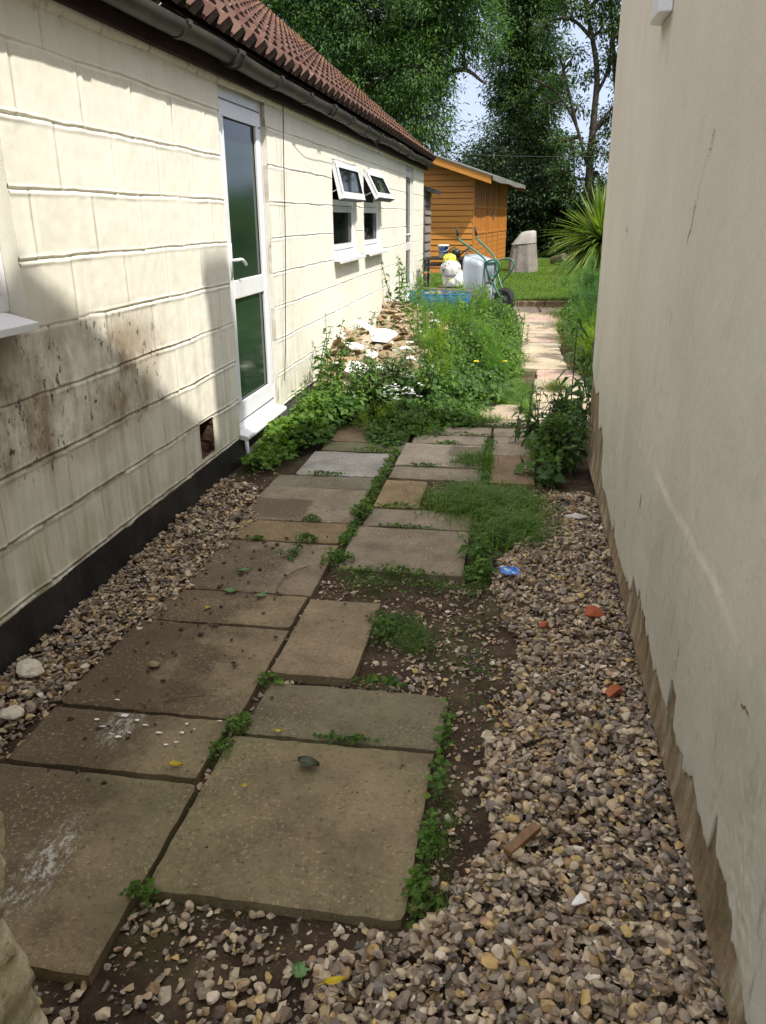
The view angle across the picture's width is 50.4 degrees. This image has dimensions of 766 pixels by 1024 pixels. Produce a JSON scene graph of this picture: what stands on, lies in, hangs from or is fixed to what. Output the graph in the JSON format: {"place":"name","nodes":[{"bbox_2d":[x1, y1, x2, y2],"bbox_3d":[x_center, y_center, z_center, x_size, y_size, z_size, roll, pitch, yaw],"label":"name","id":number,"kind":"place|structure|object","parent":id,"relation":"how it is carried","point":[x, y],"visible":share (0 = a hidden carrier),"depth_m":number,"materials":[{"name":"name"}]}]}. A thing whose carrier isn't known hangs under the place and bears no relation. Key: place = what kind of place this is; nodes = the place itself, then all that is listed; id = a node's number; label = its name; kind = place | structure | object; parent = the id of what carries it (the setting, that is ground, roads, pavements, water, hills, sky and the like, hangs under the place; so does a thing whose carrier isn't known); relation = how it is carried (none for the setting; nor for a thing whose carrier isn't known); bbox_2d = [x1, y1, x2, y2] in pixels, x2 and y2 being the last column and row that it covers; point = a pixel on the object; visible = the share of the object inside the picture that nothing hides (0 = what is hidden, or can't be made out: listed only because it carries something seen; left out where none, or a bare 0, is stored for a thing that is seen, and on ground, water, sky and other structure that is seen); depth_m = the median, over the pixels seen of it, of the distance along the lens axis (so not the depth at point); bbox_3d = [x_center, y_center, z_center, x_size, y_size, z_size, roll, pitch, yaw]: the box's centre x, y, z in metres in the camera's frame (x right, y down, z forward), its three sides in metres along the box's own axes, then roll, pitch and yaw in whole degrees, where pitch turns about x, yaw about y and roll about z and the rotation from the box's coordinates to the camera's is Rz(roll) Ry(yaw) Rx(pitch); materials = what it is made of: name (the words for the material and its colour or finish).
{"place":"outdoors","nodes":[
{"label":"outdoors","id":0,"kind":"place"},
{"bbox_2d":[0,311,727,1023],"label":"soil","id":1,"kind":"structure","parent":0,"point":[94,997],"depth_m":2.19,"materials":[{"name":"soil"}]},
{"bbox_2d":[0,763,195,986],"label":"paving slab","id":2,"kind":"structure","parent":1,"relation":"on","point":[70,873],"depth_m":2.00,"materials":[{"name":"concrete"}]},
{"bbox_2d":[8,706,229,786],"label":"paving slab","id":3,"kind":"structure","parent":1,"relation":"on","point":[142,751],"depth_m":2.41,"materials":[{"name":"concrete"}]},
{"bbox_2d":[62,620,288,724],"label":"paving slab","id":4,"kind":"structure","parent":1,"relation":"on","point":[222,679],"depth_m":2.80,"materials":[{"name":"concrete"}]},
{"bbox_2d":[149,589,307,630],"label":"paving slab","id":5,"kind":"structure","parent":1,"relation":"on","point":[239,609],"depth_m":3.24,"materials":[{"name":"concrete"}]},
{"bbox_2d":[31,448,471,893],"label":"soil crumbs","id":6,"kind":"object","parent":1,"relation":"on","point":[163,680],"visible":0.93,"depth_m":3.01,"materials":[{"name":"soil"}]},
{"bbox_2d":[184,539,338,601],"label":"paving slab","id":7,"kind":"structure","parent":1,"relation":"on","point":[305,582],"depth_m":3.60,"materials":[{"name":"concrete"}]},
{"bbox_2d":[226,519,351,548],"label":"paving slab","id":8,"kind":"structure","parent":1,"relation":"on","point":[279,531],"depth_m":4.04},
{"bbox_2d":[148,736,433,929],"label":"paving slab","id":9,"kind":"structure","parent":1,"relation":"on","point":[280,838],"depth_m":2.05,"materials":[{"name":"concrete"}]},
{"bbox_2d":[240,486,369,524],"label":"paving slab","id":10,"kind":"structure","parent":1,"relation":"on","point":[294,504],"depth_m":4.41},
{"bbox_2d":[238,389,373,471],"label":"door side weeds","id":11,"kind":"object","parent":1,"relation":"on","point":[264,453],"depth_m":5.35,"materials":[{"name":"green plant"}]},
{"bbox_2d":[291,375,340,432],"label":"leafy weed","id":12,"kind":"object","parent":1,"relation":"on","point":[325,413],"visible":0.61,"depth_m":5.93,"materials":[{"name":"green plant"}]},
{"bbox_2d":[269,475,373,489],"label":"paving slab","id":13,"kind":"structure","parent":1,"relation":"on","point":[352,483],"depth_m":4.79,"materials":[{"name":"concrete"}]},
{"bbox_2d":[120,402,531,920],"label":"weeds","id":14,"kind":"object","parent":1,"relation":"on","point":[425,839],"visible":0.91,"depth_m":2.69,"materials":[{"name":"green plant"}]},
{"bbox_2d":[272,599,380,685],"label":"paving slab","id":15,"kind":"structure","parent":1,"relation":"on","point":[318,649],"depth_m":2.97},
{"bbox_2d":[309,313,359,392],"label":"nettle","id":16,"kind":"object","parent":1,"relation":"on","point":[341,363],"visible":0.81,"depth_m":6.65,"materials":[{"name":"green plant"}]},
{"bbox_2d":[303,355,379,421],"bbox_3d":[-0.293,-0.960,6.407,0.622,0.442,0.668,3,20,9],"label":"leafy weed","id":17,"kind":"object","parent":1,"relation":"on","point":[362,394],"visible":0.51,"depth_m":6.27,"materials":[{"name":"green plant"}]},
{"bbox_2d":[296,451,394,480],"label":"paving slab","id":18,"kind":"structure","parent":1,"relation":"on","point":[368,464],"depth_m":5.14,"materials":[{"name":"concrete"}]},
{"bbox_2d":[245,683,447,759],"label":"paving slab","id":19,"kind":"structure","parent":1,"relation":"on","point":[388,720],"depth_m":2.53,"materials":[{"name":"concrete"}]},
{"bbox_2d":[321,441,404,457],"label":"paving slab","id":20,"kind":"structure","parent":1,"relation":"on","point":[339,446],"depth_m":5.50,"materials":[{"name":"concrete"}]},
{"bbox_2d":[329,422,411,444],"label":"paving slab","id":21,"kind":"structure","parent":1,"relation":"on","point":[353,434],"depth_m":5.81,"materials":[{"name":"concrete"}]},
{"bbox_2d":[311,299,452,392],"bbox_3d":[0.404,-2.102,9.495,1.284,0.541,6.360,3,20,9],"label":"rubble","id":22,"kind":"object","parent":1,"relation":"on","point":[363,337],"visible":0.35,"depth_m":7.89,"materials":[{"name":"stone"}]},
{"bbox_2d":[371,328,397,341],"bbox_3d":[0.002,-1.668,7.697,0.279,0.033,0.264,7,40,11],"label":"plaster chunk","id":23,"kind":"object","parent":22,"relation":"on","point":[384,335],"visible":1,"depth_m":7.68,"materials":[{"name":"paint"}]},
{"bbox_2d":[327,344,445,421],"bbox_3d":[0.033,-1.052,6.567,0.934,0.493,1.116,3,20,9],"label":"flowering shrub","id":24,"kind":"object","parent":1,"relation":"on","point":[394,382],"visible":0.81,"depth_m":6.39,"materials":[{"name":"green plant"}]},
{"bbox_2d":[373,480,426,509],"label":"paving slab","id":25,"kind":"structure","parent":1,"relation":"on","point":[391,492],"depth_m":4.58,"materials":[{"name":"concrete"}]},
{"bbox_2d":[336,526,469,581],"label":"paving slab","id":26,"kind":"structure","parent":1,"relation":"on","point":[420,548],"depth_m":3.77,"materials":[{"name":"concrete"}]},
{"bbox_2d":[381,253,449,310],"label":"nettle","id":27,"kind":"object","parent":1,"relation":"on","point":[401,282],"visible":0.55,"depth_m":10.36,"materials":[{"name":"green plant"}]},
{"bbox_2d":[363,508,472,533],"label":"paving slab","id":28,"kind":"structure","parent":1,"relation":"on","point":[384,517],"depth_m":4.18,"materials":[{"name":"concrete"}]},
{"bbox_2d":[335,571,504,750],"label":"soil weeds","id":29,"kind":"object","parent":1,"relation":"on","point":[399,615],"visible":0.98,"depth_m":3.14,"materials":[{"name":"green plant"}]},
{"bbox_2d":[396,289,446,348],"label":"nettle","id":30,"kind":"object","parent":1,"relation":"on","point":[417,323],"visible":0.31,"depth_m":9.29,"materials":[{"name":"green plant"}]},
{"bbox_2d":[406,884,445,928],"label":"dock weed","id":31,"kind":"object","parent":1,"relation":"on","point":[415,914],"visible":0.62,"depth_m":1.86,"materials":[{"name":"green plant"}]},
{"bbox_2d":[397,265,461,354],"bbox_3d":[0.471,-1.968,8.247,0.766,1.077,0.594,3,20,9],"label":"fennel plant","id":32,"kind":"object","parent":1,"relation":"on","point":[423,307],"visible":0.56,"depth_m":8.27,"materials":[{"name":"plant"}]},
{"bbox_2d":[385,394,476,430],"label":"leafy weed","id":33,"kind":"object","parent":1,"relation":"on","point":[446,414],"visible":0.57,"depth_m":6.05,"materials":[{"name":"green plant"}]},
{"bbox_2d":[408,353,458,398],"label":"nettle","id":34,"kind":"object","parent":1,"relation":"on","point":[439,387],"visible":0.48,"depth_m":6.55,"materials":[{"name":"green plant"}]},
{"bbox_2d":[402,270,467,372],"bbox_3d":[0.471,-1.631,7.261,0.651,1.099,0.594,3,20,9],"label":"fennel plant","id":35,"kind":"object","parent":1,"relation":"on","point":[436,314],"visible":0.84,"depth_m":7.23,"materials":[{"name":"plant"}]},
{"bbox_2d":[389,466,481,485],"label":"paving slab","id":36,"kind":"structure","parent":1,"relation":"on","point":[410,473],"depth_m":4.91,"materials":[{"name":"concrete"}]},
{"bbox_2d":[409,291,468,312],"bbox_3d":[0.869,-3.233,12.582,0.890,0.306,0.516,3,20,9],"label":"blue crate","id":37,"kind":"object","parent":1,"relation":"on","point":[454,299],"visible":0.23,"depth_m":12.34,"materials":[{"name":"plastic"}]},
{"bbox_2d":[395,443,484,469],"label":"paving slab","id":38,"kind":"structure","parent":1,"relation":"on","point":[418,453],"depth_m":5.32,"materials":[{"name":"concrete"}]},
{"bbox_2d":[419,310,460,378],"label":"fennel plant","id":39,"kind":"object","parent":1,"relation":"on","point":[439,332],"visible":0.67,"depth_m":6.83,"materials":[{"name":"plant"}]},
{"bbox_2d":[423,257,463,290],"bbox_3d":[1.012,-3.835,13.664,0.640,0.825,0.560,3,20,9],"label":"black workbench","id":40,"kind":"object","parent":1,"relation":"on","point":[427,264],"visible":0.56,"depth_m":13.38,"materials":[{"name":"plastic"}]},
{"bbox_2d":[364,298,526,447],"bbox_3d":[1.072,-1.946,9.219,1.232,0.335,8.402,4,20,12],"label":"weed cover","id":41,"kind":"object","parent":1,"relation":"on","point":[436,427],"visible":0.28,"depth_m":6.71,"materials":[{"name":"green plant"}]},
{"bbox_2d":[412,435,486,450],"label":"paving slab","id":42,"kind":"structure","parent":1,"relation":"on","point":[463,440],"depth_m":5.67,"materials":[{"name":"concrete"}]},
{"bbox_2d":[435,286,465,315],"bbox_3d":[1.105,-3.416,13.223,0.480,0.435,0.550,3,20,9],"label":"pallet","id":43,"kind":"object","parent":1,"relation":"on","point":[444,287],"visible":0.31,"depth_m":13.06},
{"bbox_2d":[442,270,462,286],"bbox_3d":[1.119,-3.781,13.042,0.347,0.312,0.317,3,20,9],"label":"plastic sack","id":44,"kind":"object","parent":43,"relation":"on","point":[457,279],"visible":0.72,"depth_m":12.93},
{"bbox_2d":[440,260,460,276],"bbox_3d":[1.077,-3.885,12.974,0.337,0.247,0.312,3,20,9],"label":"plastic sack","id":45,"kind":"object","parent":44,"relation":"on","point":[453,269],"visible":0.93,"depth_m":12.87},
{"bbox_2d":[414,309,487,363],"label":"nettle","id":46,"kind":"object","parent":1,"relation":"on","point":[448,341],"visible":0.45,"depth_m":7.86,"materials":[{"name":"green plant"}]},
{"bbox_2d":[420,426,491,438],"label":"paving slab","id":47,"kind":"structure","parent":1,"relation":"on","point":[480,431],"depth_m":5.89,"materials":[{"name":"concrete"}]},
{"bbox_2d":[421,283,502,334],"bbox_3d":[0.925,-2.393,9.880,1.033,0.750,0.648,7,21,19],"label":"nettle","id":48,"kind":"object","parent":1,"relation":"on","point":[461,305],"visible":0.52,"depth_m":9.86,"materials":[{"name":"green plant"}]},
{"bbox_2d":[452,280,495,332],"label":"fennel plant","id":49,"kind":"object","parent":1,"relation":"on","point":[458,314],"visible":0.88,"depth_m":9.11,"materials":[{"name":"plant"}]},
{"bbox_2d":[444,363,506,408],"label":"nettle","id":50,"kind":"object","parent":1,"relation":"on","point":[462,385],"visible":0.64,"depth_m":6.66,"materials":[{"name":"green plant"}]},
{"bbox_2d":[452,321,502,372],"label":"nettle","id":51,"kind":"object","parent":1,"relation":"on","point":[474,345],"visible":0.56,"depth_m":7.80,"materials":[{"name":"green plant"}]},
{"bbox_2d":[456,534,502,566],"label":"dock weed","id":52,"kind":"object","parent":1,"relation":"on","point":[489,555],"visible":0.66,"depth_m":3.67,"materials":[{"name":"green plant"}]},
{"bbox_2d":[461,564,498,596],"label":"dock weed","id":53,"kind":"object","parent":1,"relation":"on","point":[487,574],"visible":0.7,"depth_m":3.52,"materials":[{"name":"green plant"}]},
{"bbox_2d":[392,441,575,563],"bbox_3d":[0.580,-0.157,4.603,1.018,0.147,2.065,3,20,9],"label":"grass tuft","id":54,"kind":"object","parent":1,"relation":"on","point":[481,501],"visible":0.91,"depth_m":4.28,"materials":[{"name":"plant"}]},
{"bbox_2d":[455,227,515,307],"bbox_3d":[1.704,-3.876,13.062,0.972,1.300,0.630,15,25,36],"label":"wheelbarrow","id":55,"kind":"object","parent":1,"relation":"on","point":[478,268],"visible":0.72,"depth_m":12.99,"materials":[{"name":"green paint"}]},
{"bbox_2d":[476,329,516,375],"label":"fennel plant","id":56,"kind":"object","parent":1,"relation":"on","point":[489,362],"visible":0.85,"depth_m":7.42,"materials":[{"name":"plant"}]},
{"bbox_2d":[479,404,524,420],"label":"paving slab","id":57,"kind":"structure","parent":1,"relation":"on","point":[507,410],"depth_m":6.49,"materials":[{"name":"concrete"}]},
{"bbox_2d":[480,308,530,342],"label":"nettle","id":58,"kind":"object","parent":1,"relation":"on","point":[509,323],"visible":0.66,"depth_m":9.83,"materials":[{"name":"green plant"}]},
{"bbox_2d":[490,455,534,489],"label":"paving slab","id":59,"kind":"structure","parent":1,"relation":"on","point":[507,467],"depth_m":4.93,"materials":[{"name":"concrete"}]},
{"bbox_2d":[493,437,533,456],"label":"paving slab","id":60,"kind":"structure","parent":1,"relation":"on","point":[512,447],"depth_m":5.47,"materials":[{"name":"concrete"}]},
{"bbox_2d":[441,319,592,428],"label":"path grass","id":61,"kind":"structure","parent":1,"relation":"on","point":[515,393],"depth_m":6.89,"materials":[{"name":"plant"}]},
{"bbox_2d":[508,384,565,454],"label":"broadleaf weed","id":62,"kind":"object","parent":1,"relation":"on","point":[528,435],"visible":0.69,"depth_m":5.41,"materials":[{"name":"green plant"}]},
{"bbox_2d":[519,354,563,361],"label":"paving slab","id":63,"kind":"structure","parent":1,"relation":"on","point":[550,357],"depth_m":8.95,"materials":[{"name":"concrete"}]},
{"bbox_2d":[520,361,567,371],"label":"paving slab","id":64,"kind":"structure","parent":1,"relation":"on","point":[549,365],"depth_m":8.41,"materials":[{"name":"concrete"}]},
{"bbox_2d":[513,447,578,488],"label":"broadleaf weed","id":65,"kind":"object","parent":1,"relation":"on","point":[545,474],"visible":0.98,"depth_m":4.77,"materials":[{"name":"green plant"}]},
{"bbox_2d":[518,304,574,392],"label":"dry path grass","id":66,"kind":"structure","parent":1,"relation":"on","point":[553,383],"depth_m":9.90,"materials":[{"name":"plant"}]},
{"bbox_2d":[522,397,587,465],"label":"house corner weeds","id":67,"kind":"object","parent":1,"relation":"on","point":[563,418],"visible":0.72,"depth_m":5.03,"materials":[{"name":"green plant"}]},
{"bbox_2d":[536,369,581,380],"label":"paving slab","id":68,"kind":"structure","parent":1,"relation":"on","point":[546,374],"depth_m":7.99,"materials":[{"name":"concrete"}]},
{"bbox_2d":[534,403,590,474],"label":"broadleaf weed","id":69,"kind":"object","parent":1,"relation":"on","point":[574,418],"visible":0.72,"depth_m":4.97,"materials":[{"name":"green plant"}]},
{"bbox_2d":[549,375,592,449],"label":"broadleaf weed","id":70,"kind":"object","parent":1,"relation":"on","point":[584,414],"visible":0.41,"depth_m":5.37,"materials":[{"name":"green plant"}]},
{"bbox_2d":[555,319,594,411],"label":"tall sprig","id":71,"kind":"object","parent":1,"relation":"on","point":[586,380],"visible":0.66,"depth_m":5.48,"materials":[{"name":"green plant"}]},
{"bbox_2d":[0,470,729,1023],"bbox_3d":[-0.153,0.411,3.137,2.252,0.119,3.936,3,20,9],"label":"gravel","id":72,"kind":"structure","parent":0,"point":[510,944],"depth_m":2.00,"materials":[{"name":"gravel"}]},
{"bbox_2d":[0,705,24,719],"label":"flint","id":73,"kind":"object","parent":72,"relation":"on","point":[14,712],"visible":1,"depth_m":2.54,"materials":[{"name":"stone"}]},
{"bbox_2d":[16,658,44,677],"bbox_3d":[-1.210,0.535,2.795,0.087,0.047,0.086,-10,22,-24],"label":"flint","id":74,"kind":"object","parent":72,"relation":"on","point":[27,668],"visible":1,"depth_m":2.78,"materials":[{"name":"stone"}]},
{"bbox_2d":[503,821,540,857],"bbox_3d":[0.339,0.796,1.982,0.109,0.033,0.026,-16,25,-37],"label":"wood offcut","id":75,"kind":"object","parent":72,"relation":"on","point":[526,835],"visible":1,"depth_m":1.98,"materials":[{"name":"wood"}]},
{"bbox_2d":[159,0,620,215],"label":"sky","id":76,"kind":"structure","parent":0,"point":[470,96],"materials":[{"name":"white"}]},
{"bbox_2d":[370,618,479,973],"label":"weeds","id":77,"kind":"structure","parent":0,"point":[409,648],"depth_m":2.92,"materials":[{"name":"plant"}]},
{"bbox_2d":[430,235,594,300],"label":"lawn","id":78,"kind":"structure","parent":0,"point":[544,258],"depth_m":16.79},
{"bbox_2d":[259,0,522,158],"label":"ash tree","id":79,"kind":"object","parent":78,"relation":"on","point":[404,48],"visible":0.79,"depth_m":20.05,"materials":[{"name":"green plant"}]},
{"bbox_2d":[423,186,440,290],"bbox_3d":[0.311,-5.035,14.801,1.350,2.320,1.050,3,20,9],"label":"weathered lean to","id":80,"kind":"object","parent":78,"relation":"on","point":[427,221],"visible":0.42,"depth_m":14.44,"materials":[{"name":"wood"}]},
{"bbox_2d":[400,143,525,273],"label":"garden shed","id":81,"kind":"structure","parent":78,"relation":"on","point":[467,200],"depth_m":17.52,"materials":[{"name":"wood"}]},
{"bbox_2d":[487,180,495,257],"bbox_3d":[2.607,-6.956,19.668,0.075,1.985,0.950,5,21,14],"label":"door","id":82,"kind":"structure","parent":81,"relation":"in","point":[491,186],"depth_m":19.64,"materials":[{"name":"wood"}]},
{"bbox_2d":[492,181,499,258],"bbox_3d":[2.829,-7.263,20.512,0.032,1.985,0.900,5,21,14],"label":"door","id":83,"kind":"structure","parent":81,"relation":"in","point":[496,202],"depth_m":20.53,"materials":[{"name":"wood"}]},
{"bbox_2d":[459,137,570,256],"bbox_3d":[3.982,-9.242,25.090,4.240,4.303,3.367,3,20,9],"label":"hedge bush","id":84,"kind":"object","parent":78,"relation":"on","point":[518,219],"visible":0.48,"depth_m":24.35,"materials":[{"name":"green plant"}]},
{"bbox_2d":[453,0,584,247],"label":"dark ivy clad tree","id":85,"kind":"object","parent":78,"relation":"on","point":[515,92],"visible":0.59,"depth_m":25.20,"materials":[{"name":"green plant"}]},
{"bbox_2d":[508,230,537,272],"bbox_3d":[3.087,-5.716,17.869,0.678,0.870,0.640,3,20,9],"label":"covered chair stack","id":86,"kind":"object","parent":78,"relation":"on","point":[523,254],"visible":0.94,"depth_m":17.66,"materials":[{"name":"grey fabric"}]},
{"bbox_2d":[509,163,586,256],"bbox_3d":[5.291,-8.772,24.733,3.282,3.460,3.429,3,20,9],"label":"hedge bush","id":87,"kind":"object","parent":78,"relation":"on","point":[542,248],"visible":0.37,"depth_m":24.32,"materials":[{"name":"green plant"}]},
{"bbox_2d":[526,0,620,245],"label":"open branched tree","id":88,"kind":"object","parent":78,"relation":"on","point":[609,60],"visible":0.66,"depth_m":22.83,"materials":[{"name":"green plant"}]},
{"bbox_2d":[563,321,592,379],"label":"border soil","id":89,"kind":"structure","parent":0,"point":[580,374],"depth_m":8.95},
{"bbox_2d":[536,178,606,291],"bbox_3d":[3.394,-4.147,12.673,2.017,2.057,2.074,3,20,9],"label":"spiky palm","id":90,"kind":"object","parent":89,"relation":"on","point":[594,235],"visible":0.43,"depth_m":12.46,"materials":[{"name":"green plant"}]},
{"bbox_2d":[553,283,598,367],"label":"border weeds","id":91,"kind":"object","parent":89,"relation":"on","point":[580,357],"visible":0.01,"depth_m":10.86,"materials":[{"name":"green plant"}]},
{"bbox_2d":[556,256,598,323],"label":"fennel plant","id":92,"kind":"object","parent":89,"relation":"on","point":[578,276],"visible":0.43,"depth_m":11.21,"materials":[{"name":"plant"}]},
{"bbox_2d":[556,249,600,330],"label":"fennel plant","id":93,"kind":"object","parent":89,"relation":"on","point":[590,281],"visible":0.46,"depth_m":9.83,"materials":[{"name":"plant"}]},
{"bbox_2d":[566,279,598,350],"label":"fennel plant","id":94,"kind":"object","parent":89,"relation":"on","point":[589,304],"visible":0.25,"depth_m":8.54,"materials":[{"name":"plant"}]},
{"bbox_2d":[570,318,595,369],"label":"fennel plant","id":95,"kind":"object","parent":89,"relation":"on","point":[590,341],"visible":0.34,"depth_m":7.85,"materials":[{"name":"plant"}]},
{"bbox_3d":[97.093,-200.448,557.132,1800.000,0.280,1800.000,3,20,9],"label":"ground","id":96,"kind":"structure","parent":0,"visible":0},
{"bbox_2d":[0,811,47,1023],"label":"gate pier","id":97,"kind":"structure","parent":96,"relation":"on","point":[19,1002],"depth_m":1.15,"materials":[{"name":"stone"}]},
{"bbox_2d":[0,0,435,675],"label":"bungalow","id":98,"kind":"object","parent":96,"relation":"on","point":[176,286],"visible":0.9,"depth_m":3.88,"materials":[{"name":"beige paint"}]},
{"bbox_2d":[0,245,38,337],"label":"window","id":99,"kind":"structure","parent":98,"relation":"in","point":[10,324],"depth_m":2.80,"materials":[{"name":"white plastic"}]},
{"bbox_2d":[217,83,286,440],"bbox_3d":[-0.865,-1.583,5.298,0.138,2.071,0.929,3,20,9],"label":"door","id":100,"kind":"structure","parent":98,"relation":"in","point":[240,141],"depth_m":5.32,"materials":[{"name":"white plastic"}]},
{"bbox_2d":[282,105,285,380],"bbox_3d":[-0.717,-1.901,5.850,0.015,1.872,0.306,3,20,9],"label":"hanging cable","id":101,"kind":"object","parent":98,"relation":"hanging from","point":[285,243],"visible":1,"depth_m":5.91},
{"bbox_2d":[331,159,366,263],"bbox_3d":[-0.349,-2.929,7.959,0.198,0.908,1.175,3,20,9],"label":"window","id":102,"kind":"structure","parent":98,"relation":"in","point":[347,178],"depth_m":7.91,"materials":[{"name":"white plastic"}]},
{"bbox_2d":[363,170,394,255],"bbox_3d":[-0.069,-3.436,9.376,0.263,0.893,1.155,3,20,9],"label":"window","id":103,"kind":"structure","parent":98,"relation":"in","point":[376,182],"depth_m":9.36,"materials":[{"name":"white plastic"}]},
{"bbox_2d":[405,165,411,300],"bbox_3d":[0.391,-4.266,12.474,0.138,1.926,0.864,3,20,9],"label":"door","id":104,"kind":"structure","parent":98,"relation":"in","point":[408,169],"depth_m":12.56,"materials":[{"name":"white plastic"}]},
{"bbox_2d":[513,301,572,306],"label":"kerb","id":105,"kind":"structure","parent":96,"relation":"on","point":[534,303],"depth_m":13.95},
{"bbox_2d":[586,0,765,1023],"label":"rendered house","id":106,"kind":"structure","parent":96,"relation":"on","point":[676,452],"depth_m":2.00,"materials":[{"name":"paint"}]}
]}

